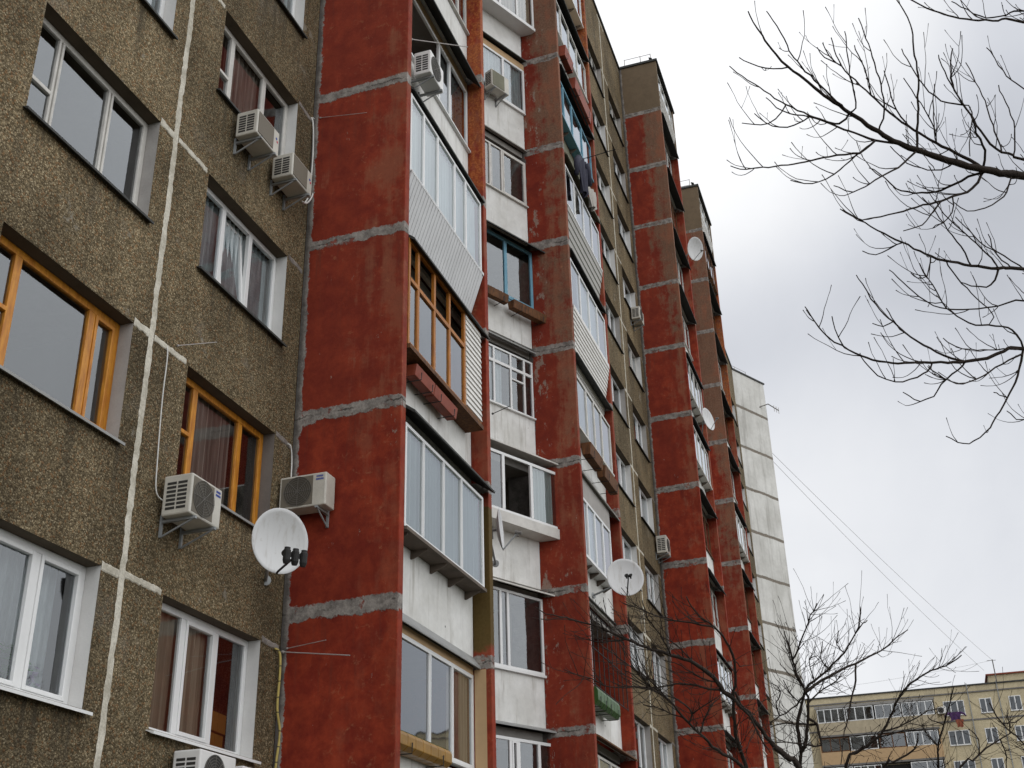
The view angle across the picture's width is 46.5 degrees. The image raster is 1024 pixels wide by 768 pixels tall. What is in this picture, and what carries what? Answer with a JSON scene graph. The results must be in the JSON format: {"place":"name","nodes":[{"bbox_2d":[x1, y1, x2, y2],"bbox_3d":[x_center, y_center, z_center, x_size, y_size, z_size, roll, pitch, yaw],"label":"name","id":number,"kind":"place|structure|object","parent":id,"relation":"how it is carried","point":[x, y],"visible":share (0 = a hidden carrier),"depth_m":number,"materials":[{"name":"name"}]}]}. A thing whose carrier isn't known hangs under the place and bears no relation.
{"place":"outdoors","nodes":[
{"label":"outdoors","id":0,"kind":"place"},
{"bbox_2d":[595,0,1023,698],"label":"sky","id":1,"kind":"structure","parent":0,"point":[942,514],"materials":[{"name":"white"}]},
{"label":"ground","id":2,"kind":"structure","parent":0,"visible":0},
{"bbox_2d":[0,0,779,767],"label":"apartment building","id":3,"kind":"structure","parent":2,"relation":"on","point":[148,224],"depth_m":17.11,"materials":[{"name":"red concrete"}]},
{"bbox_2d":[0,641,40,686],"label":"potted plant","id":4,"kind":"object","parent":3,"relation":"on","point":[8,651],"visible":0.4,"depth_m":11.01,"materials":[{"name":"green plant"}]},
{"bbox_2d":[0,518,100,715],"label":"window","id":5,"kind":"structure","parent":3,"relation":"in","point":[27,585],"depth_m":11.43,"materials":[{"name":"white plastic"}]},
{"bbox_2d":[0,221,133,445],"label":"window","id":6,"kind":"structure","parent":3,"relation":"in","point":[97,311],"depth_m":12.57,"materials":[{"name":"orange wood"}]},
{"bbox_2d":[22,2,159,224],"bbox_3d":[-4.700,-2.953,13.286,0.370,1.503,2.210,-10,-28,16],"label":"window","id":7,"kind":"structure","parent":3,"relation":"in","point":[67,40],"depth_m":13.62,"materials":[{"name":"white paint"}]},
{"bbox_2d":[141,0,177,39],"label":"window","id":8,"kind":"structure","parent":3,"relation":"in","point":[164,13],"depth_m":15.28,"materials":[{"name":"white plastic"}]},
{"bbox_2d":[155,346,167,500],"bbox_3d":[-3.866,0.454,13.495,0.036,1.863,0.341,-18,-31,29],"label":"cable","id":9,"kind":"object","parent":3,"relation":"attached to","point":[159,428],"visible":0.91,"depth_m":13.32,"materials":[{"name":"white plastic"}]},
{"bbox_2d":[158,473,221,548],"bbox_3d":[-3.590,1.426,13.272,0.448,0.670,0.624,-10,-28,16],"label":"air conditioner","id":10,"kind":"object","parent":3,"relation":"attached to","point":[191,503],"visible":1,"depth_m":13.11,"materials":[{"name":"white plastic"}]},
{"bbox_2d":[177,342,216,346],"bbox_3d":[-3.775,-0.479,14.302,0.026,0.334,0.617,-17,-30,28],"label":"clothes rod","id":11,"kind":"object","parent":3,"relation":"attached to","point":[178,345],"visible":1,"depth_m":14.25,"materials":[{"name":"metal"}]},
{"bbox_2d":[146,595,260,764],"bbox_3d":[-3.536,3.396,13.530,0.430,1.503,2.210,-10,-28,16],"label":"window","id":12,"kind":"structure","parent":3,"relation":"in","point":[186,659],"depth_m":13.67,"materials":[{"name":"white plastic"}]},
{"bbox_2d":[173,749,235,767],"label":"air conditioner","id":13,"kind":"object","parent":3,"relation":"attached to","point":[196,758],"visible":1,"depth_m":12.47,"materials":[{"name":"white plastic"}]},
{"bbox_2d":[209,732,222,747],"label":"cardboard box","id":14,"kind":"object","parent":3,"relation":"on","point":[216,740],"visible":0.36,"depth_m":13.94,"materials":[{"name":"brown cardboard"}]},
{"bbox_2d":[211,710,225,734],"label":"cardboard box","id":15,"kind":"object","parent":14,"relation":"on","point":[218,724],"visible":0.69,"depth_m":14.04,"materials":[{"name":"brown cardboard"}]},
{"bbox_2d":[181,366,274,526],"bbox_3d":[-3.620,0.894,14.784,0.400,1.503,2.210,-10,-28,16],"label":"window","id":16,"kind":"structure","parent":3,"relation":"in","point":[209,417],"depth_m":15.07,"materials":[{"name":"orange wood"}]},
{"bbox_2d":[196,174,286,346],"bbox_3d":[-3.697,-1.610,16.035,0.414,1.503,2.210,-10,-28,16],"label":"window","id":17,"kind":"structure","parent":3,"relation":"in","point":[229,258],"depth_m":16.35,"materials":[{"name":"white plastic"}]},
{"bbox_2d":[233,109,278,170],"bbox_3d":[-3.523,-3.330,16.391,0.418,0.600,0.604,-10,-28,16],"label":"air conditioner","id":18,"kind":"object","parent":3,"relation":"attached to","point":[257,135],"visible":1,"depth_m":16.25,"materials":[{"name":"white plastic"}]},
{"bbox_2d":[216,11,297,155],"bbox_3d":[-3.760,-4.116,17.282,0.400,1.503,2.210,-10,-28,16],"label":"window","id":19,"kind":"structure","parent":3,"relation":"in","point":[240,88],"depth_m":17.57,"materials":[{"name":"white paint"}]},
{"bbox_2d":[274,647,281,767],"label":"cable","id":20,"kind":"object","parent":3,"relation":"attached to","point":[277,700],"visible":1,"depth_m":14.73,"materials":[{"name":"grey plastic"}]},
{"bbox_2d":[251,508,307,585],"bbox_3d":[-2.760,2.033,14.183,0.644,0.872,2.142,3,-27,-10],"label":"satellite dish","id":21,"kind":"object","parent":3,"relation":"attached to","point":[279,539],"visible":1,"depth_m":13.88,"materials":[{"name":"metal"}]},
{"bbox_2d":[288,443,291,476],"bbox_3d":[-2.985,1.061,16.151,0.114,0.559,0.112,-18,-31,29],"label":"cable","id":22,"kind":"object","parent":3,"relation":"attached to","point":[291,459],"visible":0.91,"depth_m":16.23,"materials":[{"name":"white plastic"}]},
{"bbox_2d":[269,152,311,210],"bbox_3d":[-3.204,-2.905,17.238,0.418,0.600,0.604,-10,-28,16],"label":"air conditioner","id":23,"kind":"object","parent":3,"relation":"attached to","point":[291,176],"visible":0.98,"depth_m":17.09,"materials":[{"name":"white plastic"}]},
{"bbox_2d":[277,0,307,38],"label":"window","id":24,"kind":"structure","parent":3,"relation":"in","point":[295,11],"depth_m":19.31,"materials":[{"name":"white plastic"}]},
{"bbox_2d":[286,640,325,649],"bbox_3d":[-2.576,3.251,14.905,0.734,0.042,0.026,-21,-33,34],"label":"clothes rod","id":25,"kind":"object","parent":3,"relation":"attached to","point":[304,644],"visible":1,"depth_m":14.91,"materials":[{"name":"metal"}]},
{"bbox_2d":[279,472,334,527],"bbox_3d":[-2.697,1.558,15.727,0.684,0.660,0.358,-10,-28,16],"label":"air conditioner","id":26,"kind":"object","parent":3,"relation":"attached to","point":[307,494],"visible":0.98,"depth_m":15.63,"materials":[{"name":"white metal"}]},
{"bbox_2d":[301,117,313,203],"bbox_3d":[-3.127,-3.446,18.268,0.080,1.910,0.462,-2,-27,1],"label":"pipe","id":27,"kind":"object","parent":3,"relation":"attached to","point":[312,151],"visible":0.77,"depth_m":18.60,"materials":[{"name":"grey plastic"}]},
{"bbox_2d":[281,650,349,655],"bbox_3d":[-2.442,3.343,14.807,1.078,0.223,0.036,-16,-30,26],"label":"clothes rod","id":28,"kind":"object","parent":3,"relation":"attached to","point":[282,651],"visible":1,"depth_m":14.80,"materials":[{"name":"metal"}]},
{"bbox_2d":[319,112,366,118],"bbox_3d":[-2.644,-4.209,18.660,0.887,0.249,0.026,-13,-29,22],"label":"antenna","id":29,"kind":"object","parent":3,"relation":"attached to","point":[341,115],"visible":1,"depth_m":18.66,"materials":[{"name":"metal"}]},
{"bbox_2d":[406,363,434,395],"bbox_3d":[-1.355,-0.039,17.275,0.293,0.207,0.700,-10,-28,16],"label":"flower box","id":30,"kind":"object","parent":3,"relation":"attached to","point":[420,379],"visible":0.88,"depth_m":17.16,"materials":[{"name":"red paint"}]},
{"bbox_2d":[400,730,451,767],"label":"flower box","id":31,"kind":"object","parent":3,"relation":"attached to","point":[420,750],"visible":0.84,"depth_m":15.11,"materials":[{"name":"yellow wood"}]},
{"bbox_2d":[411,50,442,101],"bbox_3d":[-1.424,-5.052,19.746,0.438,0.670,0.584,-10,-28,16],"label":"air conditioner","id":32,"kind":"object","parent":3,"relation":"attached to","point":[428,72],"visible":1,"depth_m":19.59,"materials":[{"name":"white plastic"}]},
{"bbox_2d":[412,38,467,46],"bbox_3d":[-1.238,-5.874,20.562,0.041,0.868,1.470,-21,-32,33],"label":"clothes rod","id":33,"kind":"object","parent":3,"relation":"attached to","point":[439,43],"visible":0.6,"depth_m":20.54,"materials":[{"name":"metal"}]},
{"bbox_2d":[424,384,457,420],"bbox_3d":[-1.092,0.304,17.978,0.293,0.207,0.910,-10,-28,16],"label":"flower box","id":34,"kind":"object","parent":3,"relation":"attached to","point":[442,404],"visible":0.9,"depth_m":17.93,"materials":[{"name":"red paint"}]},
{"bbox_2d":[484,68,508,106],"bbox_3d":[-0.405,-7.208,29.075,0.388,0.700,0.604,-24,-34,38],"label":"air conditioner","id":35,"kind":"object","parent":3,"relation":"attached to","point":[497,84],"visible":1,"depth_m":28.96,"materials":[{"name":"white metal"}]},
{"bbox_2d":[488,285,508,305],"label":"flower box","id":36,"kind":"object","parent":3,"relation":"attached to","point":[497,295],"visible":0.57,"depth_m":26.28,"materials":[{"name":"brown wood"}]},
{"bbox_2d":[492,509,521,566],"bbox_3d":[-0.299,2.896,21.360,0.579,0.732,2.355,4,-27,-11],"label":"satellite dish","id":37,"kind":"object","parent":3,"relation":"attached to","point":[499,529],"visible":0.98,"depth_m":20.57,"materials":[{"name":"metal"}]},
{"bbox_2d":[508,299,546,325],"bbox_3d":[0.350,-1.567,26.994,0.353,0.227,1.180,-24,-34,38],"label":"flower box","id":38,"kind":"object","parent":3,"relation":"attached to","point":[526,311],"visible":0.99,"depth_m":26.84,"materials":[{"name":"brown wood"}]},
{"bbox_2d":[558,45,572,74],"bbox_3d":[1.313,-8.445,31.188,0.463,0.367,0.750,-10,-28,16],"label":"flower box","id":39,"kind":"object","parent":3,"relation":"attached to","point":[566,59],"visible":0.99,"depth_m":31.01,"materials":[{"name":"red paint"}]},
{"bbox_2d":[568,77,590,124],"bbox_3d":[1.743,-7.580,32.161,0.463,0.387,1.600,-10,-28,16],"label":"flower box","id":40,"kind":"object","parent":3,"relation":"attached to","point":[579,95],"visible":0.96,"depth_m":31.94,"materials":[{"name":"red paint"}]},
{"bbox_2d":[574,155,591,197],"bbox_3d":[1.796,-5.216,30.105,0.195,1.164,0.728,-19,-31,31],"label":"garment","id":41,"kind":"object","parent":3,"relation":"hanging from","point":[581,165],"visible":1,"depth_m":30.06,"materials":[{"name":"grey fabric"}]},
{"bbox_2d":[580,442,602,471],"bbox_3d":[1.653,1.639,26.255,0.523,0.307,1.050,-10,-28,16],"label":"flower box","id":42,"kind":"object","parent":3,"relation":"attached to","point":[592,456],"visible":0.96,"depth_m":25.99,"materials":[{"name":"brown wood"}]},
{"bbox_2d":[588,187,596,211],"bbox_3d":[2.071,-4.760,30.757,0.196,0.635,0.330,-10,-28,16],"label":"garment","id":43,"kind":"object","parent":3,"relation":"hanging from","point":[592,200],"visible":0.98,"depth_m":30.71,"materials":[{"name":"white fabric"}]},
{"bbox_2d":[587,35,604,97],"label":"window","id":44,"kind":"structure","parent":3,"relation":"in","point":[593,62],"depth_m":46.05,"materials":[{"name":"white paint"}]},
{"bbox_2d":[591,93,608,156],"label":"window","id":45,"kind":"structure","parent":3,"relation":"in","point":[599,125],"depth_m":44.87,"materials":[{"name":"white plastic"}]},
{"bbox_2d":[594,686,607,711],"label":"flower box","id":46,"kind":"object","parent":3,"relation":"attached to","point":[600,699],"visible":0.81,"depth_m":23.60,"materials":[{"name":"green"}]},
{"bbox_2d":[595,154,613,218],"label":"window","id":47,"kind":"structure","parent":3,"relation":"in","point":[602,183],"depth_m":43.69,"materials":[{"name":"white plastic"}]},
{"bbox_2d":[592,465,617,494],"bbox_3d":[2.076,2.244,27.357,0.523,0.307,1.200,-10,-28,16],"label":"flower box","id":48,"kind":"object","parent":3,"relation":"attached to","point":[607,479],"visible":0.91,"depth_m":27.16,"materials":[{"name":"brown wood"}]},
{"bbox_2d":[595,695,620,720],"bbox_3d":[1.943,6.669,24.518,0.383,0.382,1.028,-10,-28,16],"label":"flower box","id":49,"kind":"object","parent":3,"relation":"attached to","point":[612,713],"visible":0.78,"depth_m":24.44,"materials":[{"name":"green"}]},
{"bbox_2d":[600,221,618,284],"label":"window","id":50,"kind":"structure","parent":3,"relation":"in","point":[608,254],"depth_m":42.47,"materials":[{"name":"white plastic"}]},
{"bbox_2d":[605,291,623,353],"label":"window","id":51,"kind":"structure","parent":3,"relation":"in","point":[613,323],"depth_m":41.24,"materials":[{"name":"white plastic"}]},
{"bbox_2d":[608,88,624,146],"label":"window","id":52,"kind":"structure","parent":3,"relation":"in","point":[614,114],"depth_m":48.80,"materials":[{"name":"white paint"}]},
{"bbox_2d":[592,559,643,598],"bbox_3d":[2.127,4.151,25.395,1.223,0.848,0.610,-16,-30,27],"label":"satellite dish","id":53,"kind":"object","parent":3,"relation":"attached to","point":[625,573],"visible":0.99,"depth_m":25.36,"materials":[{"name":"metal"}]},
{"bbox_2d":[610,364,629,428],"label":"window","id":54,"kind":"structure","parent":3,"relation":"in","point":[618,391],"depth_m":39.99,"materials":[{"name":"white plastic"}]},
{"bbox_2d":[612,144,628,203],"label":"window","id":55,"kind":"structure","parent":3,"relation":"in","point":[619,172],"depth_m":47.63,"materials":[{"name":"white plastic"}]},
{"bbox_2d":[615,442,635,507],"bbox_3d":[3.448,2.897,38.023,0.400,1.503,2.210,-10,-28,16],"label":"window","id":56,"kind":"structure","parent":3,"relation":"in","point":[623,466],"depth_m":38.75,"materials":[{"name":"white plastic"}]},
{"bbox_2d":[617,204,633,262],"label":"window","id":57,"kind":"structure","parent":3,"relation":"in","point":[624,232],"depth_m":46.40,"materials":[{"name":"white plastic"}]},
{"bbox_2d":[622,267,635,310],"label":"window","id":58,"kind":"structure","parent":3,"relation":"in","point":[629,294],"depth_m":45.18,"materials":[{"name":"white plastic"}]},
{"bbox_2d":[621,527,641,590],"bbox_3d":[3.518,5.402,36.774,0.400,1.503,2.210,-10,-28,16],"label":"window","id":59,"kind":"structure","parent":3,"relation":"in","point":[629,548],"depth_m":37.55,"materials":[{"name":"white plastic"}]},
{"bbox_2d":[627,333,644,392],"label":"window","id":60,"kind":"structure","parent":3,"relation":"in","point":[634,358],"depth_m":43.99,"materials":[{"name":"white paint"}]},
{"bbox_2d":[630,306,643,330],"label":"air conditioner","id":61,"kind":"object","parent":3,"relation":"attached to","point":[637,316],"visible":1,"depth_m":43.77,"materials":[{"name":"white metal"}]},
{"bbox_2d":[624,54,650,65],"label":"roof railing","id":62,"kind":"object","parent":3,"relation":"on","point":[637,57],"visible":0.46,"depth_m":51.69,"materials":[{"name":"metal"}]},
{"bbox_2d":[627,617,647,680],"bbox_3d":[3.588,7.907,35.525,0.400,1.503,2.210,-10,-28,16],"label":"window","id":63,"kind":"structure","parent":3,"relation":"in","point":[635,628],"depth_m":36.26,"materials":[{"name":"white plastic"}]},
{"bbox_2d":[632,402,650,462],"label":"window","id":64,"kind":"structure","parent":3,"relation":"in","point":[639,425],"depth_m":42.74,"materials":[{"name":"white plastic"}]},
{"bbox_2d":[634,714,652,767],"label":"window","id":65,"kind":"structure","parent":3,"relation":"in","point":[642,729],"depth_m":35.02,"materials":[{"name":"white plastic"}]},
{"bbox_2d":[638,478,655,536],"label":"window","id":66,"kind":"structure","parent":3,"relation":"in","point":[646,508],"depth_m":41.50,"materials":[{"name":"white plastic"}]},
{"bbox_2d":[644,557,663,616],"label":"window","id":67,"kind":"structure","parent":3,"relation":"in","point":[650,583],"depth_m":40.24,"materials":[{"name":"white plastic"}]},
{"bbox_2d":[651,642,667,697],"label":"window","id":68,"kind":"structure","parent":3,"relation":"in","point":[660,656],"depth_m":39.09,"materials":[{"name":"white plastic"}]},
{"bbox_2d":[656,535,670,562],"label":"air conditioner","id":69,"kind":"object","parent":3,"relation":"attached to","point":[663,545],"visible":1,"depth_m":40.92,"materials":[{"name":"white plastic"}]},
{"bbox_2d":[658,733,673,767],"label":"window","id":70,"kind":"structure","parent":3,"relation":"in","point":[665,746],"depth_m":37.89,"materials":[{"name":"white plastic"}]},
{"bbox_2d":[686,237,702,260],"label":"satellite dish","id":71,"kind":"object","parent":3,"relation":"attached to","point":[695,249],"visible":0.98,"depth_m":49.89,"materials":[{"name":"metal"}]},
{"bbox_2d":[702,408,718,432],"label":"satellite dish","id":72,"kind":"object","parent":3,"relation":"attached to","point":[708,421],"visible":1,"depth_m":45.07,"materials":[{"name":"metal"}]},
{"bbox_2d":[731,398,737,426],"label":"window","id":73,"kind":"structure","parent":3,"relation":"in","point":[733,407],"depth_m":74.53,"materials":[{"name":"white paint"}]},
{"bbox_2d":[736,440,742,467],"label":"window","id":74,"kind":"structure","parent":3,"relation":"in","point":[738,449],"depth_m":73.27,"materials":[{"name":"white paint"}]},
{"bbox_2d":[741,482,747,510],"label":"window","id":75,"kind":"structure","parent":3,"relation":"in","point":[743,491],"depth_m":71.99,"materials":[{"name":"white paint"}]},
{"bbox_2d":[746,527,753,555],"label":"window","id":76,"kind":"structure","parent":3,"relation":"in","point":[748,533],"depth_m":70.76,"materials":[{"name":"white paint"}]},
{"bbox_2d":[751,571,758,601],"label":"window","id":77,"kind":"structure","parent":3,"relation":"in","point":[753,578],"depth_m":69.51,"materials":[{"name":"white plastic"}]},
{"bbox_2d":[757,619,764,650],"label":"window","id":78,"kind":"structure","parent":3,"relation":"in","point":[759,626],"depth_m":68.24,"materials":[{"name":"white paint"}]},
{"bbox_2d":[763,669,770,699],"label":"window","id":79,"kind":"structure","parent":3,"relation":"in","point":[765,675],"depth_m":67.01,"materials":[{"name":"white paint"}]},
{"bbox_2d":[769,721,776,751],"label":"window","id":80,"kind":"structure","parent":3,"relation":"in","point":[771,730],"depth_m":65.86,"materials":[{"name":"white plastic"}]},
{"bbox_2d":[532,572,824,767],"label":"bare tree","id":81,"kind":"object","parent":2,"relation":"on","point":[775,747],"visible":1,"depth_m":14.33,"materials":[{"name":"brown plant"}]},
{"bbox_2d":[732,368,813,767],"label":"apartment building","id":82,"kind":"structure","parent":2,"relation":"on","point":[766,529],"depth_m":72.66,"materials":[{"name":"concrete"}]},
{"bbox_2d":[759,404,778,411],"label":"antenna","id":83,"kind":"object","parent":82,"relation":"attached to","point":[771,406],"depth_m":78.03,"materials":[{"name":"metal"}]},
{"bbox_2d":[784,473,979,666],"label":"overhead wire","id":84,"kind":"object","parent":82,"relation":"attached to","point":[873,564],"visible":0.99,"depth_m":89.60,"materials":[{"name":"grey metal"}]},
{"bbox_2d":[772,453,991,659],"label":"overhead wire","id":85,"kind":"object","parent":82,"relation":"attached to","point":[878,556],"visible":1,"depth_m":90.31,"materials":[{"name":"grey metal"}]},
{"bbox_2d":[727,0,1023,443],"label":"bare tree","id":86,"kind":"object","parent":2,"relation":"on","point":[982,169],"visible":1,"depth_m":9.65,"materials":[{"name":"brown plant"}]},
{"bbox_2d":[742,568,1023,767],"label":"bare tree","id":87,"kind":"object","parent":2,"relation":"on","point":[807,688],"visible":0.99,"depth_m":17.04,"materials":[{"name":"brown plant"}]},
{"bbox_2d":[805,671,1023,767],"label":"apartment building","id":88,"kind":"structure","parent":2,"relation":"on","point":[866,710],"depth_m":111.39,"materials":[{"name":"beige concrete"}]},
{"bbox_2d":[937,706,946,714],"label":"air conditioner","id":89,"kind":"object","parent":88,"relation":"attached to","point":[943,710],"visible":0.77,"depth_m":111.40,"materials":[{"name":"white metal"}]},
{"bbox_2d":[943,700,966,715],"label":"window","id":90,"kind":"structure","parent":88,"relation":"in","point":[955,707],"depth_m":111.53,"materials":[{"name":"grey glass"}]},
{"bbox_2d":[944,711,966,720],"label":"garment","id":91,"kind":"object","parent":88,"relation":"hanging from","point":[954,716],"visible":0.86,"depth_m":110.11,"materials":[{"name":"purple fabric"}]},
{"bbox_2d":[955,719,963,726],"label":"garment","id":92,"kind":"object","parent":91,"relation":"hanging from","point":[959,723],"visible":0.92,"depth_m":109.69,"materials":[{"name":"red fabric"}]},
{"bbox_2d":[948,729,971,745],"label":"window","id":93,"kind":"structure","parent":88,"relation":"in","point":[963,740],"depth_m":110.31,"materials":[{"name":"white plastic"}]},
{"bbox_2d":[953,760,975,767],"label":"window","id":94,"kind":"structure","parent":88,"relation":"in","point":[967,765],"depth_m":109.22,"materials":[{"name":"white plastic"}]},
{"bbox_2d":[979,697,993,713],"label":"window","id":95,"kind":"structure","parent":88,"relation":"in","point":[983,702],"depth_m":110.77,"materials":[{"name":"white plastic"}]},
{"bbox_2d":[985,727,999,743],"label":"window","id":96,"kind":"structure","parent":88,"relation":"in","point":[991,737],"depth_m":109.56,"materials":[{"name":"white plastic"}]},
{"bbox_2d":[990,758,1004,767],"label":"window","id":97,"kind":"structure","parent":88,"relation":"in","point":[996,762],"depth_m":108.44,"materials":[{"name":"white plastic"}]},
{"bbox_2d":[1008,695,1023,710],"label":"window","id":98,"kind":"structure","parent":88,"relation":"in","point":[1014,699],"depth_m":110.04,"materials":[{"name":"white plastic"}]},
{"bbox_2d":[1014,725,1023,740],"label":"window","id":99,"kind":"structure","parent":88,"relation":"in","point":[1020,727],"depth_m":108.95,"materials":[{"name":"white plastic"}]}
]}

